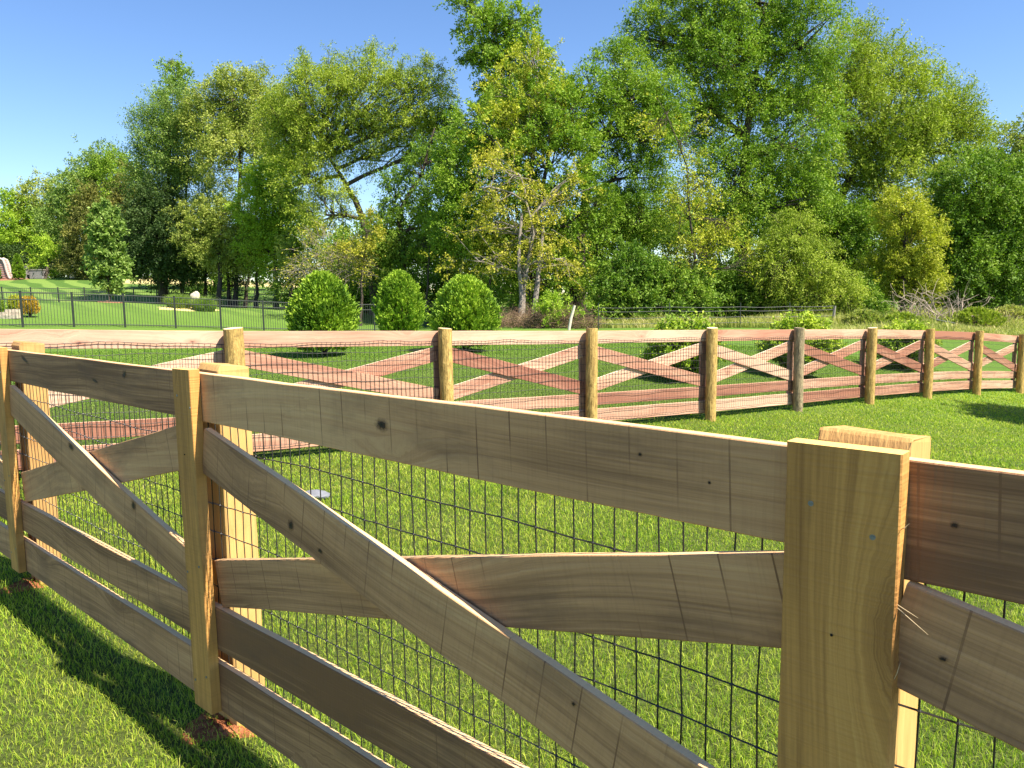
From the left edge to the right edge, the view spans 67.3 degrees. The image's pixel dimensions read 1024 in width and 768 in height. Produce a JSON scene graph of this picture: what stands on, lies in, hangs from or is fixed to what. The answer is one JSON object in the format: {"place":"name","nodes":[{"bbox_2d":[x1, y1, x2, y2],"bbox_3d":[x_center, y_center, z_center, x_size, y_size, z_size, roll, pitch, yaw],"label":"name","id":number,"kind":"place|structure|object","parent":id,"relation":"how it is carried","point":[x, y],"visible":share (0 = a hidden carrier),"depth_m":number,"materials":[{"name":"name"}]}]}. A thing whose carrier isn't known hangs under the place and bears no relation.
{"place":"outdoors","nodes":[
{"label":"outdoors","id":0,"kind":"place"},
{"bbox_2d":[0,309,20,318],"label":"stone steps","id":1,"kind":"structure","parent":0,"point":[12,314],"depth_m":35.05,"materials":[{"name":"beige stone"}]},
{"bbox_2d":[0,277,1023,767],"bbox_3d":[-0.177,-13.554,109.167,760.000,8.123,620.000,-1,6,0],"label":"lawn","id":2,"kind":"structure","parent":0,"point":[52,285],"depth_m":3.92,"materials":[{"name":"green plant"}]},
{"bbox_2d":[0,300,7,311],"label":"shrub","id":3,"kind":"object","parent":2,"relation":"on","point":[2,305],"visible":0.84,"depth_m":35.91,"materials":[{"name":"green plant"}]},
{"bbox_2d":[6,294,25,308],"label":"shrub","id":4,"kind":"object","parent":2,"relation":"on","point":[10,304],"visible":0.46,"depth_m":37.17,"materials":[{"name":"yellow plant"}]},
{"bbox_2d":[0,577,44,593],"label":"soil mound","id":5,"kind":"object","parent":2,"relation":"on","point":[25,584],"visible":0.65,"depth_m":4.42,"materials":[{"name":"red soil"}]},
{"bbox_2d":[0,277,47,280],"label":"mulch bed","id":6,"kind":"object","parent":2,"relation":"on","point":[13,279],"visible":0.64,"depth_m":85.84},
{"bbox_2d":[0,257,12,277],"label":"slide","id":7,"kind":"object","parent":6,"relation":"on","point":[5,266],"visible":0.87,"depth_m":87.09,"materials":[{"name":"white plastic"}]},
{"bbox_2d":[11,253,25,278],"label":"conical shrub","id":8,"kind":"object","parent":6,"relation":"on","point":[16,272],"visible":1,"depth_m":85.06,"materials":[{"name":"green plant"}]},
{"bbox_2d":[23,264,29,278],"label":"panel box","id":9,"kind":"object","parent":2,"relation":"on","point":[27,273],"visible":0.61,"depth_m":87.29,"materials":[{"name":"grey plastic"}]},
{"bbox_2d":[17,295,40,316],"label":"shrub","id":10,"kind":"object","parent":2,"relation":"on","point":[31,303],"visible":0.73,"depth_m":35.76,"materials":[{"name":"orange plant"}]},
{"bbox_2d":[0,184,60,278],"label":"broadleaf tree","id":11,"kind":"object","parent":2,"relation":"on","point":[6,227],"visible":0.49,"depth_m":100.96,"materials":[{"name":"green plant"}]},
{"bbox_2d":[0,165,71,274],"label":"broadleaf tree","id":12,"kind":"object","parent":2,"relation":"on","point":[31,189],"visible":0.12,"depth_m":103.15,"materials":[{"name":"green plant"}]},
{"bbox_2d":[28,269,45,278],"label":"panel box","id":13,"kind":"object","parent":2,"relation":"on","point":[36,273],"visible":1,"depth_m":86.97,"materials":[{"name":"grey plastic"}]},
{"bbox_2d":[20,230,72,278],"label":"tree","id":14,"kind":"object","parent":2,"relation":"on","point":[41,260],"visible":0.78,"depth_m":87.57,"materials":[{"name":"green plant"}]},
{"bbox_2d":[24,132,118,248],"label":"broadleaf tree","id":15,"kind":"object","parent":2,"relation":"on","point":[60,197],"visible":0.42,"depth_m":97.98,"materials":[{"name":"green plant"}]},
{"bbox_2d":[0,241,162,278],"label":"evergreen tree","id":16,"kind":"object","parent":2,"relation":"on","point":[17,249],"visible":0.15,"depth_m":98.01,"materials":[{"name":"green plant"}]},
{"bbox_2d":[48,177,117,279],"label":"evergreen tree","id":17,"kind":"object","parent":2,"relation":"on","point":[75,224],"visible":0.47,"depth_m":84.65,"materials":[{"name":"green plant"}]},
{"bbox_2d":[67,144,141,233],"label":"broadleaf tree","id":18,"kind":"object","parent":2,"relation":"on","point":[107,162],"visible":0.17,"depth_m":97.22,"materials":[{"name":"green plant"}]},
{"bbox_2d":[79,197,137,300],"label":"sapling","id":19,"kind":"object","parent":2,"relation":"on","point":[112,264],"visible":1,"depth_m":45.67,"materials":[{"name":"green plant"}]},
{"bbox_2d":[100,158,157,278],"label":"evergreen tree","id":20,"kind":"object","parent":2,"relation":"on","point":[116,194],"visible":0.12,"depth_m":89.01,"materials":[{"name":"green plant"}]},
{"bbox_2d":[1,287,272,307],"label":"metal fence","id":21,"kind":"object","parent":2,"relation":"on","point":[133,288],"visible":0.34,"depth_m":57.91,"materials":[{"name":"black metal"}]},
{"bbox_2d":[112,171,217,303],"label":"evergreen tree","id":22,"kind":"object","parent":2,"relation":"on","point":[149,248],"visible":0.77,"depth_m":56.94,"materials":[{"name":"green plant"}]},
{"bbox_2d":[112,66,237,304],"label":"poplar tree","id":23,"kind":"object","parent":2,"relation":"on","point":[158,163],"visible":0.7,"depth_m":58.56,"materials":[{"name":"green plant"}]},
{"bbox_2d":[151,51,199,294],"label":"tree","id":24,"kind":"object","parent":2,"relation":"on","point":[178,68],"visible":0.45,"depth_m":61.93,"materials":[{"name":"green plant"}]},
{"bbox_2d":[157,280,197,296],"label":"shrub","id":25,"kind":"object","parent":2,"relation":"on","point":[180,287],"visible":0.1,"depth_m":60.98,"materials":[{"name":"green plant"}]},
{"bbox_2d":[159,306,216,310],"bbox_3d":[-18.959,-4.434,45.397,3.120,0.383,4.394,-1,6,0],"label":"sand bed","id":26,"kind":"object","parent":2,"relation":"on","point":[190,308],"visible":0.34,"depth_m":44.07,"materials":[{"name":"beige sand"}]},
{"bbox_2d":[161,292,192,308],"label":"bush","id":27,"kind":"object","parent":26,"relation":"on","point":[180,305],"depth_m":44.49,"materials":[{"name":"green plant"}]},
{"bbox_2d":[186,295,218,311],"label":"bush","id":28,"kind":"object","parent":26,"relation":"on","point":[201,309],"depth_m":44.50,"materials":[{"name":"green plant"}]},
{"bbox_2d":[190,291,199,299],"bbox_3d":[-18.943,-5.220,46.061,0.642,0.681,0.664,-1,6,0],"label":"boulder","id":29,"kind":"object","parent":2,"relation":"on","point":[195,294],"visible":0.49,"depth_m":45.86,"materials":[{"name":"stone"}]},
{"bbox_2d":[188,263,217,296],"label":"slim tree","id":30,"kind":"object","parent":2,"relation":"on","point":[205,288],"visible":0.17,"depth_m":59.90,"materials":[{"name":"green plant"}]},
{"bbox_2d":[157,189,270,306],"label":"broadleaf tree","id":31,"kind":"object","parent":2,"relation":"on","point":[216,238],"visible":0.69,"depth_m":55.39,"materials":[{"name":"green plant"}]},
{"bbox_2d":[0,291,434,330],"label":"metal fence","id":32,"kind":"object","parent":2,"relation":"on","point":[20,299],"visible":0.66,"depth_m":35.08,"materials":[{"name":"black metal"}]},
{"bbox_2d":[182,711,256,744],"bbox_3d":[-1.103,1.308,2.961,0.366,0.039,0.276,-1,6,0],"label":"soil mound","id":33,"kind":"object","parent":2,"relation":"on","point":[223,723],"visible":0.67,"depth_m":2.91,"materials":[{"name":"red soil"}]},
{"bbox_2d":[210,246,247,307],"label":"slim tree","id":34,"kind":"object","parent":2,"relation":"on","point":[231,284],"visible":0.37,"depth_m":57.78,"materials":[{"name":"green plant"}]},
{"bbox_2d":[154,59,312,307],"bbox_3d":[-20.428,-14.898,57.944,12.769,19.177,8.755,-1,6,0],"label":"broadleaf tree","id":35,"kind":"object","parent":2,"relation":"on","point":[230,122],"visible":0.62,"depth_m":56.52,"materials":[{"name":"green plant"}]},
{"bbox_2d":[225,269,259,307],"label":"slim tree","id":36,"kind":"object","parent":2,"relation":"on","point":[245,291],"visible":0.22,"depth_m":59.83,"materials":[{"name":"green plant"}]},
{"bbox_2d":[235,233,268,307],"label":"slim tree","id":37,"kind":"object","parent":2,"relation":"on","point":[256,297],"visible":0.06,"depth_m":56.88,"materials":[{"name":"green plant"}]},
{"bbox_2d":[222,152,323,307],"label":"broadleaf tree","id":38,"kind":"object","parent":2,"relation":"on","point":[269,229],"visible":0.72,"depth_m":53.48,"materials":[{"name":"green plant"}]},
{"bbox_2d":[269,227,309,298],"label":"slim tree","id":39,"kind":"object","parent":2,"relation":"on","point":[282,258],"visible":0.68,"depth_m":51.75,"materials":[{"name":"green plant"}]},
{"bbox_2d":[306,489,329,500],"bbox_3d":[-1.663,0.940,6.468,0.270,0.094,0.188,-1,6,0],"label":"stone","id":40,"kind":"object","parent":2,"relation":"on","point":[315,493],"visible":0.44,"depth_m":6.42,"materials":[{"name":"white stone"}]},
{"bbox_2d":[282,269,362,355],"bbox_3d":[-4.406,-1.662,17.999,1.830,2.020,1.774,-1,6,0],"label":"evergreen bush","id":41,"kind":"object","parent":2,"relation":"on","point":[322,300],"visible":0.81,"depth_m":17.54,"materials":[{"name":"green plant"}]},
{"bbox_2d":[267,219,388,300],"bbox_3d":[-10.420,-6.385,44.633,6.670,6.363,4.547,-1,6,0],"label":"shrub","id":42,"kind":"object","parent":2,"relation":"on","point":[341,259],"visible":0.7,"depth_m":44.06,"materials":[{"name":"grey plant"}]},
{"bbox_2d":[314,227,363,293],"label":"slim tree","id":43,"kind":"object","parent":2,"relation":"on","point":[336,238],"visible":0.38,"depth_m":45.79,"materials":[{"name":"green plant"}]},
{"bbox_2d":[239,35,471,314],"bbox_3d":[-9.799,-13.379,50.683,15.627,18.260,8.027,-1,6,0],"label":"willow tree","id":44,"kind":"object","parent":2,"relation":"on","point":[342,86],"visible":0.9,"depth_m":49.10,"materials":[{"name":"green plant"}]},
{"bbox_2d":[329,204,392,325],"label":"slim tree","id":45,"kind":"object","parent":2,"relation":"on","point":[379,233],"visible":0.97,"depth_m":43.83,"materials":[{"name":"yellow plant"}]},
{"bbox_2d":[259,262,511,312],"bbox_3d":[-8.402,-5.689,52.334,17.322,5.525,5.503,-1,6,0],"label":"shrub","id":46,"kind":"object","parent":2,"relation":"on","point":[435,287],"visible":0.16,"depth_m":51.63,"materials":[{"name":"green plant"}]},
{"bbox_2d":[371,269,428,330],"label":"evergreen bush","id":47,"kind":"object","parent":2,"relation":"on","point":[396,309],"visible":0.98,"depth_m":29.41,"materials":[{"name":"green plant"}]},
{"bbox_2d":[337,113,486,306],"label":"broadleaf tree","id":48,"kind":"object","parent":2,"relation":"on","point":[396,252],"visible":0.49,"depth_m":46.42,"materials":[{"name":"green plant"}]},
{"bbox_2d":[407,191,447,323],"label":"slim tree","id":49,"kind":"object","parent":2,"relation":"on","point":[422,246],"visible":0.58,"depth_m":45.02,"materials":[{"name":"green plant"}]},
{"bbox_2d":[418,212,477,282],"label":"slim tree","id":50,"kind":"object","parent":2,"relation":"on","point":[429,228],"visible":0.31,"depth_m":42.83,"materials":[{"name":"green plant"}]},
{"bbox_2d":[424,273,503,350],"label":"evergreen bush","id":51,"kind":"object","parent":2,"relation":"on","point":[467,302],"visible":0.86,"depth_m":18.02,"materials":[{"name":"green plant"}]},
{"bbox_2d":[447,236,485,276],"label":"slim tree","id":52,"kind":"object","parent":2,"relation":"on","point":[466,269],"visible":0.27,"depth_m":43.67,"materials":[{"name":"green plant"}]},
{"bbox_2d":[463,207,517,288],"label":"slim tree","id":53,"kind":"object","parent":2,"relation":"on","point":[479,252],"visible":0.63,"depth_m":40.92,"materials":[{"name":"green plant"}]},
{"bbox_2d":[432,0,580,316],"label":"oak tree","id":54,"kind":"object","parent":2,"relation":"on","point":[488,47],"visible":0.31,"depth_m":46.32,"materials":[{"name":"green plant"}]},
{"bbox_2d":[419,137,603,313],"bbox_3d":[0.037,-7.513,39.030,9.531,9.623,4.617,-2,7,-10],"label":"maple tree","id":55,"kind":"object","parent":2,"relation":"on","point":[531,219],"visible":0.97,"depth_m":38.93,"materials":[{"name":"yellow plant"}]},
{"bbox_2d":[0,341,1023,767],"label":"crossbuck fence","id":56,"kind":"object","parent":2,"relation":"on","point":[856,619],"visible":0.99,"depth_m":1.77,"materials":[{"name":"brown wood"}]},
{"bbox_2d":[0,327,1023,469],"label":"crossbuck fence","id":57,"kind":"object","parent":2,"relation":"on","point":[443,355],"visible":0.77,"depth_m":10.48,"materials":[{"name":"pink wood"}]},
{"bbox_2d":[0,193,1023,301],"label":"distant wood","id":58,"kind":"object","parent":2,"relation":"on","point":[214,289],"visible":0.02,"depth_m":68.01,"materials":[{"name":"green plant"}]},
{"bbox_2d":[517,213,523,313],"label":"tree trunk","id":59,"kind":"object","parent":2,"relation":"on","point":[521,295],"visible":0.69,"depth_m":38.78,"materials":[{"name":"grey plant"}]},
{"bbox_2d":[452,28,592,313],"bbox_3d":[0.672,-11.414,42.276,7.803,16.599,5.125,-1,6,0],"label":"birch tree","id":60,"kind":"object","parent":2,"relation":"on","point":[510,113],"visible":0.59,"depth_m":41.55,"materials":[{"name":"green plant"}]},
{"bbox_2d":[421,48,629,313],"bbox_3d":[0.648,-10.541,41.760,11.314,14.958,7.203,-1,6,0],"label":"broadleaf tree","id":61,"kind":"object","parent":2,"relation":"on","point":[462,185],"visible":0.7,"depth_m":41.30,"materials":[{"name":"green plant"}]},
{"bbox_2d":[531,213,544,314],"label":"tree trunk","id":62,"kind":"object","parent":2,"relation":"on","point":[536,287],"visible":0.6,"depth_m":39.00,"materials":[{"name":"grey plant"}]},
{"bbox_2d":[499,301,577,328],"bbox_3d":[0.434,-3.392,36.376,5.860,2.055,4.210,-1,6,0],"label":"brush pile","id":63,"kind":"object","parent":2,"relation":"on","point":[508,321],"visible":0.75,"depth_m":35.89,"materials":[{"name":"brown wood"}]},
{"bbox_2d":[516,287,606,328],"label":"shrub","id":64,"kind":"object","parent":2,"relation":"on","point":[556,307],"visible":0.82,"depth_m":35.58,"materials":[{"name":"green plant"}]},
{"bbox_2d":[551,192,587,310],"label":"slim tree","id":65,"kind":"object","parent":2,"relation":"on","point":[567,227],"visible":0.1,"depth_m":43.08,"materials":[{"name":"green plant"}]},
{"bbox_2d":[568,305,575,329],"bbox_3d":[2.594,-2.837,33.498,0.379,1.205,0.124,-1,6,0],"label":"leaning post","id":66,"kind":"object","parent":2,"relation":"on","point":[570,318],"visible":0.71,"depth_m":33.44,"materials":[{"name":"white wood"}]},
{"bbox_2d":[566,214,579,306],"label":"tree trunk","id":67,"kind":"object","parent":2,"relation":"on","point":[567,301],"visible":0.2,"depth_m":42.10,"materials":[{"name":"plant"}]},
{"bbox_2d":[563,313,608,328],"bbox_3d":[3.450,-2.856,35.065,2.262,0.820,1.572,-3,7,-16],"label":"brush pile","id":68,"kind":"object","parent":2,"relation":"on","point":[582,323],"visible":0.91,"depth_m":34.88,"materials":[{"name":"brown wood"}]},
{"bbox_2d":[570,185,627,296],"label":"slim tree","id":69,"kind":"object","parent":2,"relation":"on","point":[596,207],"visible":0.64,"depth_m":41.63,"materials":[{"name":"green plant"}]},
{"bbox_2d":[562,33,707,315],"bbox_3d":[6.940,-11.666,44.075,8.070,16.373,5.511,1,7,17],"label":"broadleaf tree","id":70,"kind":"object","parent":2,"relation":"on","point":[620,132],"visible":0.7,"depth_m":43.16,"materials":[{"name":"green plant"}]},
{"bbox_2d":[583,234,725,320],"bbox_3d":[7.277,-4.715,39.143,7.430,5.850,4.556,-1,6,0],"label":"shrub","id":71,"kind":"object","parent":2,"relation":"on","point":[650,282],"visible":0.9,"depth_m":38.22,"materials":[{"name":"green plant"}]},
{"bbox_2d":[655,204,704,264],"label":"slim tree","id":72,"kind":"object","parent":2,"relation":"on","point":[686,228],"visible":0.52,"depth_m":42.00,"materials":[{"name":"green plant"}]},
{"bbox_2d":[639,309,730,378],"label":"shrub","id":73,"kind":"object","parent":2,"relation":"on","point":[674,324],"visible":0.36,"depth_m":15.43,"materials":[{"name":"green plant"}]},
{"bbox_2d":[627,92,768,316],"bbox_3d":[9.548,-8.934,39.052,7.154,12.128,4.487,-1,6,0],"label":"maple tree","id":74,"kind":"object","parent":2,"relation":"on","point":[694,249],"visible":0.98,"depth_m":39.05,"materials":[{"name":"green plant"}]},
{"bbox_2d":[598,302,835,328],"bbox_3d":[9.482,-3.072,34.916,11.521,1.340,0.242,-2,7,-10],"label":"wire fence","id":75,"kind":"object","parent":2,"relation":"on","point":[789,306],"visible":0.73,"depth_m":34.78,"materials":[{"name":"grey metal"}]},
{"bbox_2d":[612,0,868,309],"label":"elm tree","id":76,"kind":"object","parent":2,"relation":"on","point":[736,36],"visible":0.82,"depth_m":45.02,"materials":[{"name":"green plant"}]},
{"bbox_2d":[501,302,1023,339],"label":"tall weeds","id":77,"kind":"object","parent":2,"relation":"on","point":[1015,328],"visible":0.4,"depth_m":35.11,"materials":[{"name":"green plant"}]},
{"bbox_2d":[679,250,901,317],"bbox_3d":[14.775,-4.664,41.156,11.843,5.401,4.482,-1,6,0],"label":"shrub","id":78,"kind":"object","parent":2,"relation":"on","point":[732,290],"visible":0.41,"depth_m":40.37,"materials":[{"name":"green plant"}]},
{"bbox_2d":[755,309,847,376],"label":"shrub","id":79,"kind":"object","parent":2,"relation":"on","point":[808,320],"visible":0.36,"depth_m":16.91,"materials":[{"name":"green plant"}]},
{"bbox_2d":[736,201,876,315],"bbox_3d":[15.196,-5.881,39.750,7.225,7.289,4.184,-1,6,0],"label":"shrub","id":80,"kind":"object","parent":2,"relation":"on","point":[798,276],"visible":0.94,"depth_m":39.32,"materials":[{"name":"green plant"}]},
{"bbox_2d":[838,308,884,324],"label":"bush","id":81,"kind":"object","parent":2,"relation":"on","point":[869,315],"visible":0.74,"depth_m":34.55,"materials":[{"name":"green plant"}]},
{"bbox_2d":[758,161,979,309],"bbox_3d":[22.480,-8.773,48.125,15.518,10.519,6.084,-1,6,0],"label":"shrub","id":82,"kind":"object","parent":2,"relation":"on","point":[849,217],"visible":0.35,"depth_m":47.14,"materials":[{"name":"green plant"}]},
{"bbox_2d":[779,3,1014,273],"bbox_3d":[24.483,-14.241,50.084,16.294,19.829,8.456,-1,6,0],"label":"elm tree","id":83,"kind":"object","parent":2,"relation":"on","point":[905,132],"visible":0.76,"depth_m":48.42,"materials":[{"name":"green plant"}]},
{"bbox_2d":[878,311,921,324],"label":"bush","id":84,"kind":"object","parent":2,"relation":"on","point":[902,314],"visible":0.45,"depth_m":33.69,"materials":[{"name":"green plant"}]},
{"bbox_2d":[849,179,954,311],"bbox_3d":[21.477,-7.209,41.947,5.837,7.931,4.423,-1,6,0],"label":"shrub","id":85,"kind":"object","parent":2,"relation":"on","point":[907,255],"visible":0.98,"depth_m":41.57,"materials":[{"name":"green plant"}]},
{"bbox_2d":[866,317,942,370],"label":"shrub","id":86,"kind":"object","parent":2,"relation":"on","point":[898,325],"visible":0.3,"depth_m":19.19,"materials":[{"name":"green plant"}]},
{"bbox_2d":[883,275,991,321],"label":"dead branches","id":87,"kind":"object","parent":2,"relation":"on","point":[929,308],"visible":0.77,"depth_m":36.18,"materials":[{"name":"wood"}]},
{"bbox_2d":[906,139,1023,310],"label":"broadleaf tree","id":88,"kind":"object","parent":2,"relation":"on","point":[986,211],"visible":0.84,"depth_m":44.69,"materials":[{"name":"green plant"}]},
{"bbox_2d":[946,306,1006,327],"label":"bush","id":89,"kind":"object","parent":2,"relation":"on","point":[988,315],"visible":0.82,"depth_m":34.96,"materials":[{"name":"green plant"}]},
{"bbox_2d":[983,105,1023,304],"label":"broadleaf tree","id":90,"kind":"object","parent":2,"relation":"on","point":[1016,144],"visible":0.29,"depth_m":57.68,"materials":[{"name":"green plant"}]},
{"bbox_2d":[995,303,1023,322],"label":"bush","id":91,"kind":"object","parent":2,"relation":"on","point":[1018,310],"visible":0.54,"depth_m":36.60,"materials":[{"name":"green plant"}]},
{"bbox_2d":[0,0,1023,292],"label":"sky","id":92,"kind":"structure","parent":0,"point":[66,66],"materials":[{"name":"blue"}]}
]}

